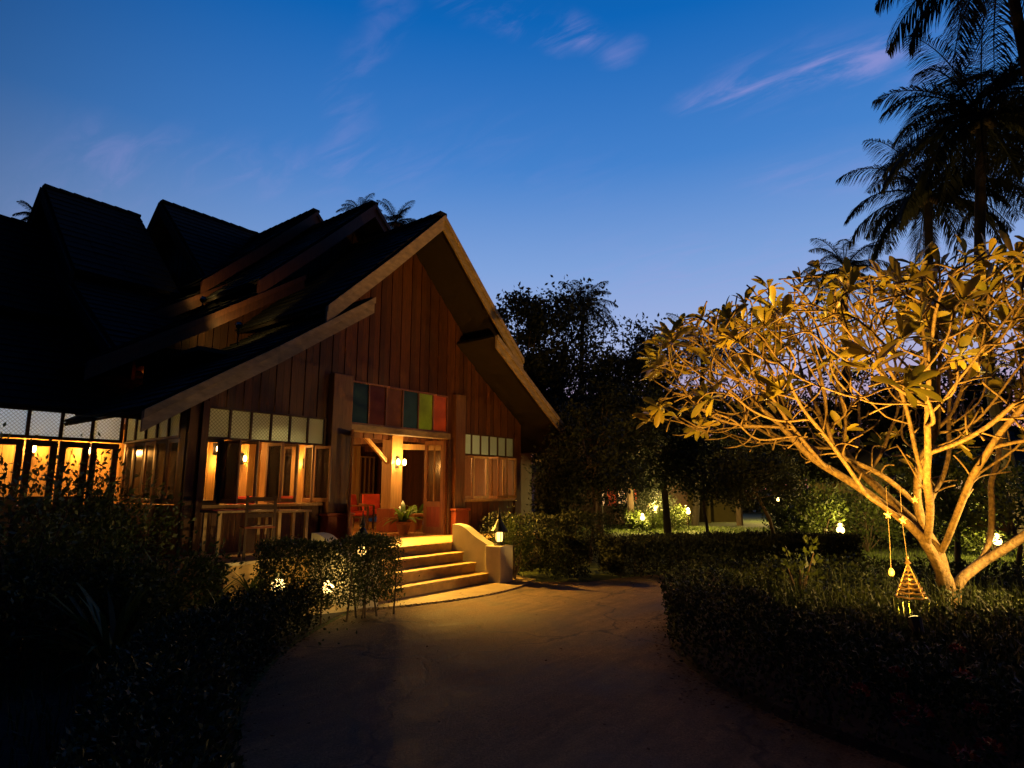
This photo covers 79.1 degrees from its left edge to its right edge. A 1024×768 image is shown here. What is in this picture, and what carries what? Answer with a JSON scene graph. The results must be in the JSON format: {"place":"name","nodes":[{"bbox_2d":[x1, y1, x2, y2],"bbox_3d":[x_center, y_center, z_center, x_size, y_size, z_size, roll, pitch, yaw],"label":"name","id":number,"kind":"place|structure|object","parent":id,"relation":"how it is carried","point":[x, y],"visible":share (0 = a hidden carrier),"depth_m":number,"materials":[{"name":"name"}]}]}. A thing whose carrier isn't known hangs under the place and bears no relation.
{"place":"outdoors","nodes":[
{"label":"outdoors","id":0,"kind":"place"},
{"bbox_2d":[407,513,422,531],"bbox_3d":[-2.243,3.421,15.349,0.360,0.420,0.800,-7,-12,37],"label":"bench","id":1,"kind":"object","parent":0,"point":[412,528],"visible":0.29,"depth_m":15.03,"materials":[{"name":"brown wood"}]},
{"bbox_2d":[0,0,1023,488],"label":"sky","id":2,"kind":"structure","parent":0,"point":[675,155],"materials":[{"name":"blue"}]},
{"bbox_2d":[238,570,1007,767],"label":"driveway","id":3,"kind":"structure","parent":0,"point":[390,700],"depth_m":5.09,"materials":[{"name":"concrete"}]},
{"bbox_2d":[231,608,373,766],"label":"leaf litter","id":4,"kind":"object","parent":3,"relation":"on","point":[241,712],"visible":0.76,"depth_m":5.50,"materials":[{"name":"brown plant"}]},
{"bbox_2d":[582,610,898,767],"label":"leaf litter","id":5,"kind":"object","parent":3,"relation":"on","point":[795,725],"visible":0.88,"depth_m":4.98,"materials":[{"name":"brown plant"}]},
{"bbox_2d":[668,587,1023,767],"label":"island bed","id":6,"kind":"object","parent":3,"relation":"on","point":[871,745],"visible":0.25,"depth_m":4.55,"materials":[{"name":"soil"}]},
{"bbox_2d":[772,535,826,602],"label":"leafy bush","id":7,"kind":"object","parent":6,"relation":"on","point":[802,564],"visible":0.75,"depth_m":8.47,"materials":[{"name":"green plant"}]},
{"bbox_2d":[632,229,1023,618],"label":"frangipani tree","id":8,"kind":"object","parent":6,"relation":"on","point":[937,313],"visible":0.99,"depth_m":7.94,"materials":[{"name":"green plant"}]},
{"bbox_2d":[894,492,927,599],"bbox_3d":[4.438,1.781,6.997,0.329,1.217,0.325,3,-10,-14],"label":"cone lantern","id":9,"kind":"object","parent":8,"relation":"hanging from","point":[909,583],"visible":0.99,"depth_m":6.91,"materials":[{"name":"brown wicker"}]},
{"bbox_2d":[657,555,1023,767],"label":"island hedge","id":10,"kind":"object","parent":6,"relation":"on","point":[734,583],"visible":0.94,"depth_m":4.68,"materials":[{"name":"green plant"}]},
{"bbox_2d":[848,682,870,696],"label":"ixora flower","id":11,"kind":"object","parent":10,"relation":"attached to","point":[864,687],"visible":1,"depth_m":3.28,"materials":[{"name":"red plant"}]},
{"bbox_2d":[948,644,967,653],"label":"ixora flower","id":12,"kind":"object","parent":10,"relation":"attached to","point":[955,647],"visible":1,"depth_m":4.11,"materials":[{"name":"red plant"}]},
{"bbox_2d":[950,668,975,679],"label":"ixora flower","id":13,"kind":"object","parent":10,"relation":"attached to","point":[962,672],"visible":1,"depth_m":3.54,"materials":[{"name":"red plant"}]},
{"bbox_2d":[947,741,981,761],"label":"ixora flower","id":14,"kind":"object","parent":10,"relation":"attached to","point":[957,748],"visible":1,"depth_m":2.49,"materials":[{"name":"red plant"}]},
{"bbox_2d":[972,737,1006,755],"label":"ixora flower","id":15,"kind":"object","parent":10,"relation":"attached to","point":[994,744],"visible":1,"depth_m":2.55,"materials":[{"name":"red plant"}]},
{"bbox_2d":[742,557,1023,736],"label":"ground cover","id":16,"kind":"object","parent":6,"relation":"on","point":[999,628],"visible":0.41,"depth_m":6.76,"materials":[{"name":"green plant"}]},
{"bbox_2d":[758,549,1023,591],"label":"island hedge","id":17,"kind":"object","parent":6,"relation":"on","point":[855,565],"visible":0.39,"depth_m":10.01,"materials":[{"name":"green plant"}]},
{"bbox_2d":[906,616,924,664],"bbox_3d":[3.626,2.369,5.540,0.136,0.577,0.159,-7,-12,37],"label":"garden spotlight","id":18,"kind":"object","parent":6,"relation":"on","point":[914,622],"visible":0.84,"depth_m":5.54,"materials":[{"name":"black metal"}]},
{"bbox_2d":[229,494,1022,767],"bbox_3d":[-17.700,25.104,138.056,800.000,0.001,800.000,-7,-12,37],"label":"ground","id":19,"kind":"structure","parent":0,"point":[752,519],"depth_m":13.62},
{"bbox_2d":[12,200,31,221],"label":"palm tree","id":20,"kind":"object","parent":19,"relation":"on","point":[26,213],"visible":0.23,"depth_m":35.73,"materials":[{"name":"green plant"}]},
{"bbox_2d":[0,591,346,767],"bbox_3d":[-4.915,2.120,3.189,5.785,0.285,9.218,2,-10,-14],"label":"bed grass","id":21,"kind":"structure","parent":19,"relation":"on","point":[47,711],"depth_m":4.85,"materials":[{"name":"green plant"}]},
{"bbox_2d":[0,422,102,656],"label":"leafy bush","id":22,"kind":"object","parent":21,"relation":"on","point":[38,505],"visible":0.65,"depth_m":6.48,"materials":[{"name":"green plant"}]},
{"bbox_2d":[0,495,152,658],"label":"leafy bush","id":23,"kind":"object","parent":21,"relation":"on","point":[12,557],"visible":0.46,"depth_m":6.62,"materials":[{"name":"green plant"}]},
{"bbox_2d":[0,549,180,687],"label":"garden hedge","id":24,"kind":"object","parent":21,"relation":"on","point":[8,592],"visible":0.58,"depth_m":5.94,"materials":[{"name":"green plant"}]},
{"bbox_2d":[0,424,195,630],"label":"leafy bush","id":25,"kind":"object","parent":21,"relation":"on","point":[94,508],"visible":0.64,"depth_m":7.92,"materials":[{"name":"green plant"}]},
{"bbox_2d":[0,575,205,679],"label":"strap plant","id":26,"kind":"object","parent":21,"relation":"on","point":[108,643],"visible":0.69,"depth_m":5.77,"materials":[{"name":"green plant"}]},
{"bbox_2d":[40,598,277,767],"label":"border hedge","id":27,"kind":"object","parent":21,"relation":"on","point":[217,688],"visible":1,"depth_m":3.50,"materials":[{"name":"green plant"}]},
{"bbox_2d":[91,513,255,640],"bbox_3d":[-4.024,2.249,7.211,1.789,1.450,1.669,-7,-12,37],"label":"leafy bush","id":28,"kind":"object","parent":21,"relation":"on","point":[151,595],"visible":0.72,"depth_m":7.02,"materials":[{"name":"green plant"}]},
{"bbox_2d":[185,586,251,641],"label":"strap plant","id":29,"kind":"object","parent":21,"relation":"on","point":[222,593],"visible":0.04,"depth_m":6.83,"materials":[{"name":"green plant"}]},
{"bbox_2d":[182,557,255,609],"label":"strap plant","id":30,"kind":"object","parent":21,"relation":"on","point":[209,600],"visible":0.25,"depth_m":8.31,"materials":[{"name":"green plant"}]},
{"bbox_2d":[135,573,378,672],"bbox_3d":[-2.523,2.932,6.540,2.001,1.681,2.278,-2,-10,12],"label":"box hedge","id":31,"kind":"object","parent":21,"relation":"on","point":[295,615],"visible":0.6,"depth_m":6.76,"materials":[{"name":"green plant"}]},
{"bbox_2d":[232,571,289,604],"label":"strap plant","id":32,"kind":"object","parent":21,"relation":"on","point":[246,584],"visible":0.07,"depth_m":8.71,"materials":[{"name":"green plant"}]},
{"bbox_2d":[249,530,419,627],"bbox_3d":[-2.358,2.670,8.106,2.025,1.459,2.148,8,-13,-40],"label":"box hedge","id":33,"kind":"object","parent":21,"relation":"on","point":[379,544],"visible":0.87,"depth_m":8.11,"materials":[{"name":"green plant"}]},
{"bbox_2d":[0,183,583,608],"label":"pavilion","id":34,"kind":"structure","parent":19,"relation":"on","point":[365,352],"depth_m":12.56,"materials":[{"name":"brown wood"}]},
{"bbox_2d":[0,408,124,442],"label":"transom window","id":35,"kind":"structure","parent":34,"relation":"in","point":[21,423],"depth_m":10.46,"materials":[{"name":"white glass"}]},
{"bbox_2d":[123,412,181,443],"bbox_3d":[-6.151,0.714,10.625,2.190,0.540,0.070,-7,-12,37],"label":"transom window","id":36,"kind":"structure","parent":34,"relation":"in","point":[170,428],"depth_m":10.55,"materials":[{"name":"white glass"}]},
{"bbox_2d":[212,443,217,454],"bbox_3d":[-6.864,1.511,14.431,0.196,0.280,0.100,-7,-12,37],"label":"wall sconce","id":37,"kind":"object","parent":34,"relation":"attached to","point":[214,448],"depth_m":14.46,"materials":[{"name":"white glass"}]},
{"bbox_2d":[199,509,278,559],"bbox_3d":[-4.239,2.309,9.619,0.550,0.700,1.000,-7,-12,37],"label":"wooden table","id":38,"kind":"object","parent":34,"relation":"on","point":[218,528],"visible":0.75,"depth_m":9.39,"materials":[{"name":"brown wood"}]},
{"bbox_2d":[204,509,261,510],"bbox_3d":[-4.239,1.958,9.679,0.340,0.009,1.040,-7,-12,37],"label":"table runner","id":39,"kind":"object","parent":38,"relation":"on","point":[229,509],"visible":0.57,"depth_m":9.51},
{"bbox_2d":[235,322,242,344],"bbox_3d":[-4.825,-0.899,10.951,0.126,0.429,0.166,6,-11,-30],"label":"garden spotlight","id":40,"kind":"object","parent":34,"relation":"on","point":[238,325],"visible":1,"depth_m":10.94,"materials":[{"name":"black metal"}]},
{"bbox_2d":[240,453,246,463],"bbox_3d":[-6.732,1.876,15.568,0.196,0.280,0.100,-7,-12,37],"label":"wall sconce","id":41,"kind":"object","parent":34,"relation":"attached to","point":[243,459],"depth_m":15.57,"materials":[{"name":"white glass"}]},
{"bbox_2d":[237,496,257,503],"bbox_3d":[-5.232,2.606,11.912,0.630,0.880,0.600,4,-10,-22],"label":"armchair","id":42,"kind":"object","parent":34,"relation":"on","point":[241,497],"visible":0.02,"depth_m":12.18,"materials":[{"name":"red fabric"}]},
{"bbox_2d":[237,496,276,559],"bbox_3d":[-3.872,2.165,9.429,0.440,0.920,0.440,6,-11,-32],"label":"wooden chair","id":43,"kind":"object","parent":34,"relation":"on","point":[245,526],"visible":0.94,"depth_m":9.31,"materials":[{"name":"brown wood"}]},
{"bbox_2d":[207,406,326,445],"bbox_3d":[-4.238,0.762,10.876,0.070,0.530,2.250,-7,-12,37],"label":"transom window","id":44,"kind":"structure","parent":34,"relation":"in","point":[225,423],"depth_m":10.79,"materials":[{"name":"white glass"}]},
{"bbox_2d":[262,509,311,552],"bbox_3d":[-3.723,2.416,10.194,0.500,0.680,0.620,-7,-12,37],"label":"wooden table","id":45,"kind":"object","parent":34,"relation":"on","point":[292,526],"visible":0.73,"depth_m":10.21,"materials":[{"name":"brown wood"}]},
{"bbox_2d":[346,429,353,539],"bbox_3d":[-3.103,1.934,11.733,0.087,2.115,0.549,3,-10,-19],"label":"door leaf","id":46,"kind":"structure","parent":34,"relation":"in","point":[348,494],"depth_m":11.52,"materials":[{"name":"brown wood"}]},
{"bbox_2d":[351,494,374,529],"bbox_3d":[-3.941,3.319,16.125,0.600,0.880,0.630,0,-10,3],"label":"armchair","id":47,"kind":"object","parent":34,"relation":"on","point":[367,513],"visible":0.73,"depth_m":16.01,"materials":[{"name":"brown wood"}]},
{"bbox_2d":[359,456,374,494],"bbox_3d":[-5.448,3.373,22.914,0.070,1.400,0.879,-7,-12,37],"label":"inner window","id":48,"kind":"structure","parent":34,"relation":"in","point":[369,462],"depth_m":22.99,"materials":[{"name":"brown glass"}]},
{"bbox_2d":[359,494,380,526],"bbox_3d":[-3.919,3.542,17.439,0.630,0.880,0.600,5,-11,-27],"label":"armchair","id":49,"kind":"object","parent":34,"relation":"on","point":[375,499],"visible":0.43,"depth_m":17.60,"materials":[{"name":"red fabric"}]},
{"bbox_2d":[378,501,421,533],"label":"potted plant","id":50,"kind":"object","parent":34,"relation":"on","point":[402,522],"visible":1,"depth_m":14.22,"materials":[{"name":"green plant"}]},
{"bbox_2d":[352,380,447,432],"bbox_3d":[-2.368,0.533,13.359,0.070,0.870,2.790,-7,-12,37],"label":"tinted panel window","id":51,"kind":"structure","parent":34,"relation":"in","point":[373,404],"depth_m":13.27,"materials":[{"name":"multicoloured glass"}]},
{"bbox_2d":[396,457,405,467],"bbox_3d":[-2.762,1.930,15.288,0.196,0.280,0.300,-7,-12,37],"label":"wall sconce","id":52,"kind":"object","parent":34,"relation":"attached to","point":[398,462],"depth_m":15.30,"materials":[{"name":"white glass"}]},
{"bbox_2d":[407,503,423,528],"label":"potted plant","id":53,"kind":"object","parent":34,"relation":"on","point":[419,524],"visible":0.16,"depth_m":15.97,"materials":[{"name":"green plant"}]},
{"bbox_2d":[423,440,443,533],"bbox_3d":[-1.803,2.373,14.323,0.554,2.115,0.045,-6,-11,30],"label":"door leaf","id":54,"kind":"structure","parent":34,"relation":"in","point":[432,510],"depth_m":14.27,"materials":[{"name":"brown wood"}]},
{"bbox_2d":[465,433,513,457],"bbox_3d":[-0.584,1.548,15.519,0.070,0.530,2.030,-7,-12,37],"label":"transom window","id":55,"kind":"structure","parent":34,"relation":"in","point":[475,444],"depth_m":15.50,"materials":[{"name":"white glass"}]},
{"bbox_2d":[336,193,381,212],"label":"palm tree","id":56,"kind":"object","parent":19,"relation":"on","point":[351,205],"visible":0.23,"depth_m":42.22,"materials":[{"name":"green plant"}]},
{"bbox_2d":[376,198,415,228],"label":"palm tree","id":57,"kind":"object","parent":19,"relation":"on","point":[394,223],"visible":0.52,"depth_m":40.08,"materials":[{"name":"green plant"}]},
{"bbox_2d":[298,575,530,614],"bbox_3d":[-1.376,3.472,10.380,1.967,0.001,5.000,-7,-12,37],"label":"landing","id":58,"kind":"object","parent":19,"relation":"on","point":[475,589],"visible":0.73,"depth_m":10.17,"materials":[{"name":"beige concrete"}]},
{"bbox_2d":[309,523,512,610],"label":"stone steps","id":59,"kind":"structure","parent":58,"relation":"on","point":[473,556],"depth_m":11.30,"materials":[{"name":"beige paint"}]},
{"bbox_2d":[354,510,367,561],"bbox_3d":[-2.214,2.232,9.170,0.330,0.740,0.330,-7,-12,37],"label":"newel lantern","id":60,"kind":"object","parent":59,"relation":"on","point":[362,527],"visible":0.38,"depth_m":9.16,"materials":[{"name":"black metal"}]},
{"bbox_2d":[491,506,507,545],"bbox_3d":[-0.240,2.657,11.678,0.330,0.740,0.330,-7,-12,37],"label":"newel lantern","id":61,"kind":"object","parent":59,"relation":"on","point":[499,528],"visible":1,"depth_m":11.59,"materials":[{"name":"black metal"}]},
{"bbox_2d":[357,578,535,610],"bbox_3d":[-0.690,3.419,10.089,0.570,0.035,4.019,-8,-13,40],"label":"landing edge","id":62,"kind":"object","parent":58,"relation":"on","point":[463,598],"visible":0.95,"depth_m":9.52,"materials":[{"name":"beige concrete"}]},
{"bbox_2d":[489,500,538,579],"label":"leafy bush","id":63,"kind":"object","parent":58,"relation":"on","point":[511,538],"visible":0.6,"depth_m":11.87,"materials":[{"name":"green plant"}]},
{"bbox_2d":[495,281,576,523],"bbox_3d":[0.356,0.882,22.185,3.981,9.072,4.078,-7,-12,37],"label":"broad tree","id":64,"kind":"object","parent":19,"relation":"on","point":[529,364],"visible":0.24,"depth_m":21.98,"materials":[{"name":"green plant"}]},
{"bbox_2d":[480,508,616,575],"bbox_3d":[0.927,3.388,13.650,3.714,1.300,1.139,9,-13,-43],"label":"box hedge","id":65,"kind":"object","parent":19,"relation":"on","point":[548,519],"visible":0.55,"depth_m":13.67,"materials":[{"name":"green plant"}]},
{"bbox_2d":[523,405,592,562],"bbox_3d":[1.014,2.375,15.026,1.542,3.861,1.862,-7,-12,37],"label":"tall bush","id":66,"kind":"object","parent":19,"relation":"on","point":[549,503],"visible":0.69,"depth_m":14.93,"materials":[{"name":"green plant"}]},
{"bbox_2d":[537,526,593,579],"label":"round shrub","id":67,"kind":"object","parent":19,"relation":"on","point":[561,538],"visible":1,"depth_m":11.81,"materials":[{"name":"green plant"}]},
{"bbox_2d":[502,274,640,510],"bbox_3d":[1.393,0.739,24.296,6.758,10.064,7.374,-7,-12,37],"label":"broad tree","id":68,"kind":"object","parent":19,"relation":"on","point":[558,349],"visible":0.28,"depth_m":23.43,"materials":[{"name":"green plant"}]},
{"bbox_2d":[550,280,618,392],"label":"palm tree","id":69,"kind":"object","parent":19,"relation":"on","point":[605,312],"visible":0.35,"depth_m":35.15,"materials":[{"name":"green plant"}]},
{"bbox_2d":[530,398,648,559],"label":"broad tree","id":70,"kind":"object","parent":19,"relation":"on","point":[600,458],"visible":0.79,"depth_m":15.26,"materials":[{"name":"green plant"}]},
{"bbox_2d":[521,375,692,543],"bbox_3d":[3.120,2.351,19.786,4.925,5.375,4.922,-7,-12,37],"label":"broad tree","id":71,"kind":"object","parent":19,"relation":"on","point":[617,401],"visible":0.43,"depth_m":19.30,"materials":[{"name":"green plant"}]},
{"bbox_2d":[532,458,687,523],"bbox_3d":[4.884,5.135,33.614,9.100,4.500,7.600,0,-10,0],"label":"bungalow","id":72,"kind":"object","parent":19,"relation":"on","point":[683,502],"visible":0.15,"depth_m":30.44,"materials":[{"name":"brown wood"}]},
{"bbox_2d":[606,489,617,506],"bbox_3d":[4.909,5.467,30.485,0.570,1.120,0.040,0,-10,0],"label":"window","id":73,"kind":"structure","parent":72,"relation":"in","point":[608,489],"depth_m":30.45,"materials":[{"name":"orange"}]},
{"bbox_2d":[621,507,651,530],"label":"garden bush","id":74,"kind":"object","parent":19,"relation":"on","point":[633,519],"visible":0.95,"depth_m":25.61,"materials":[{"name":"green plant"}]},
{"bbox_2d":[572,312,710,529],"bbox_3d":[5.345,1.694,26.962,6.408,9.072,6.831,-7,-12,37],"label":"broad tree","id":75,"kind":"object","parent":19,"relation":"on","point":[638,364],"visible":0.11,"depth_m":26.40,"materials":[{"name":"green plant"}]},
{"bbox_2d":[603,471,682,527],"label":"tall bush","id":76,"kind":"object","parent":19,"relation":"on","point":[651,497],"visible":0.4,"depth_m":27.63,"materials":[{"name":"green plant"}]},
{"bbox_2d":[649,504,690,529],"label":"garden bush","id":77,"kind":"object","parent":19,"relation":"on","point":[675,517],"visible":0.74,"depth_m":26.28,"materials":[{"name":"green plant"}]},
{"bbox_2d":[593,381,749,533],"bbox_3d":[5.931,2.820,23.881,5.896,5.831,5.728,-7,-12,37],"label":"broad tree","id":78,"kind":"object","parent":19,"relation":"on","point":[662,457],"visible":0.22,"depth_m":23.16,"materials":[{"name":"green plant"}]},
{"bbox_2d":[659,313,750,525],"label":"palm tree","id":79,"kind":"object","parent":19,"relation":"on","point":[695,515],"visible":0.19,"depth_m":30.14,"materials":[{"name":"green plant"}]},
{"bbox_2d":[654,418,756,531],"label":"broad tree","id":80,"kind":"object","parent":19,"relation":"on","point":[705,488],"visible":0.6,"depth_m":21.16,"materials":[{"name":"green plant"}]},
{"bbox_2d":[687,477,735,522],"bbox_3d":[9.156,5.362,35.554,6.800,4.700,7.700,0,-10,0],"label":"bungalow","id":81,"kind":"object","parent":19,"relation":"on","point":[717,514],"visible":0.02,"depth_m":32.32,"materials":[{"name":"brown wood"}]},
{"bbox_2d":[595,529,863,577],"bbox_3d":[4.583,3.654,12.959,5.810,1.183,1.430,2,-10,-12],"label":"long hedge","id":82,"kind":"object","parent":19,"relation":"on","point":[750,544],"visible":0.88,"depth_m":12.70,"materials":[{"name":"green plant"}]},
{"bbox_2d":[677,372,805,525],"bbox_3d":[10.864,3.122,29.794,7.127,7.200,8.100,-7,-12,37],"label":"broad tree","id":83,"kind":"object","parent":19,"relation":"on","point":[739,518],"visible":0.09,"depth_m":29.07,"materials":[{"name":"green plant"}]},
{"bbox_2d":[702,438,805,551],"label":"broad tree","id":84,"kind":"object","parent":19,"relation":"on","point":[757,474],"visible":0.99,"depth_m":14.54,"materials":[{"name":"green plant"}]},
{"bbox_2d":[742,484,808,512],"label":"distant thicket","id":85,"kind":"object","parent":19,"relation":"on","point":[758,506],"visible":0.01,"depth_m":45.34,"materials":[{"name":"green plant"}]},
{"bbox_2d":[760,499,817,532],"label":"garden bush","id":86,"kind":"object","parent":19,"relation":"on","point":[780,518],"visible":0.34,"depth_m":18.65,"materials":[{"name":"green plant"}]},
{"bbox_2d":[583,529,995,555],"bbox_3d":[7.036,4.612,17.352,13.257,1.103,2.303,1,-10,-7],"label":"hedge","id":87,"kind":"object","parent":19,"relation":"on","point":[910,542],"visible":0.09,"depth_m":17.52,"materials":[{"name":"green plant"}]},
{"bbox_2d":[713,365,874,500],"bbox_3d":[11.890,2.791,26.089,6.996,6.616,7.021,-7,-12,37],"label":"broad tree","id":88,"kind":"object","parent":19,"relation":"on","point":[812,468],"visible":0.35,"depth_m":24.58,"materials":[{"name":"green plant"}]},
{"bbox_2d":[778,471,866,552],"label":"garden bush","id":89,"kind":"object","parent":19,"relation":"on","point":[826,507],"visible":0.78,"depth_m":16.59,"materials":[{"name":"green plant"}]},
{"bbox_2d":[835,523,844,532],"bbox_3d":[8.218,3.910,15.464,0.209,0.854,0.220,-7,-12,37],"label":"garden lamp","id":90,"kind":"object","parent":19,"relation":"on","point":[839,529],"visible":0.58,"depth_m":15.46,"materials":[{"name":"white glass"}]},
{"bbox_2d":[801,238,890,437],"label":"palm tree","id":91,"kind":"object","parent":19,"relation":"on","point":[838,258],"visible":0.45,"depth_m":27.13,"materials":[{"name":"green plant"}]},
{"bbox_2d":[813,475,915,551],"bbox_3d":[9.699,3.517,17.302,2.437,2.344,2.576,-7,-12,37],"label":"garden bush","id":92,"kind":"object","parent":19,"relation":"on","point":[868,531],"visible":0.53,"depth_m":16.90,"materials":[{"name":"green plant"}]},
{"bbox_2d":[775,366,964,481],"bbox_3d":[14.492,2.603,25.289,7.228,6.740,6.347,-7,-12,37],"label":"broad tree","id":93,"kind":"object","parent":19,"relation":"on","point":[865,407],"visible":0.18,"depth_m":23.58,"materials":[{"name":"green plant"}]},
{"bbox_2d":[809,419,1023,538],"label":"broad tree","id":94,"kind":"object","parent":19,"relation":"on","point":[863,457],"visible":0.01,"depth_m":22.21,"materials":[{"name":"brown"}]},
{"bbox_2d":[814,551,1023,588],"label":"lawn grass","id":95,"kind":"structure","parent":19,"relation":"on","point":[898,560],"depth_m":14.36,"materials":[{"name":"green plant"}]},
{"bbox_2d":[836,121,1023,544],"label":"palm tree","id":96,"kind":"object","parent":19,"relation":"on","point":[928,226],"visible":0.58,"depth_m":19.21,"materials":[{"name":"green plant"}]},
{"bbox_2d":[850,351,1023,480],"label":"broad tree","id":97,"kind":"object","parent":19,"relation":"on","point":[968,396],"visible":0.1,"depth_m":22.43,"materials":[{"name":"green plant"}]},
{"bbox_2d":[881,428,1006,572],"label":"broad tree","id":98,"kind":"object","parent":19,"relation":"on","point":[946,499],"visible":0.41,"depth_m":12.06,"materials":[{"name":"green plant"}]},
{"bbox_2d":[871,0,1023,557],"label":"palm tree","id":99,"kind":"object","parent":19,"relation":"on","point":[987,123],"visible":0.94,"depth_m":16.28,"materials":[{"name":"green plant"}]},
{"bbox_2d":[875,0,1023,98],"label":"palm tree","id":100,"kind":"object","parent":19,"relation":"on","point":[919,29],"visible":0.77,"depth_m":16.18,"materials":[{"name":"green plant"}]},
{"bbox_2d":[933,448,1023,570],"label":"broad tree","id":101,"kind":"object","parent":19,"relation":"on","point":[1007,504],"visible":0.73,"depth_m":11.02,"materials":[{"name":"green plant"}]},
{"bbox_2d":[935,490,1023,559],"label":"garden bush","id":102,"kind":"object","parent":19,"relation":"on","point":[974,541],"visible":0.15,"depth_m":15.66,"materials":[{"name":"green plant"}]},
{"bbox_2d":[937,65,1023,242],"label":"palm tree","id":103,"kind":"object","parent":19,"relation":"on","point":[961,230],"visible":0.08,"depth_m":19.07,"materials":[{"name":"green plant"}]},
{"bbox_2d":[993,534,1001,559],"bbox_3d":[11.417,3.858,14.560,0.209,0.655,0.220,-7,-12,37],"label":"garden lamp","id":104,"kind":"object","parent":19,"relation":"on","point":[998,542],"visible":0.53,"depth_m":14.53,"materials":[{"name":"white glass"}]},
{"bbox_2d":[570,524,1023,564],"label":"lawn grass","id":105,"kind":"structure","parent":0,"point":[661,530],"depth_m":22.93,"materials":[{"name":"green plant"}]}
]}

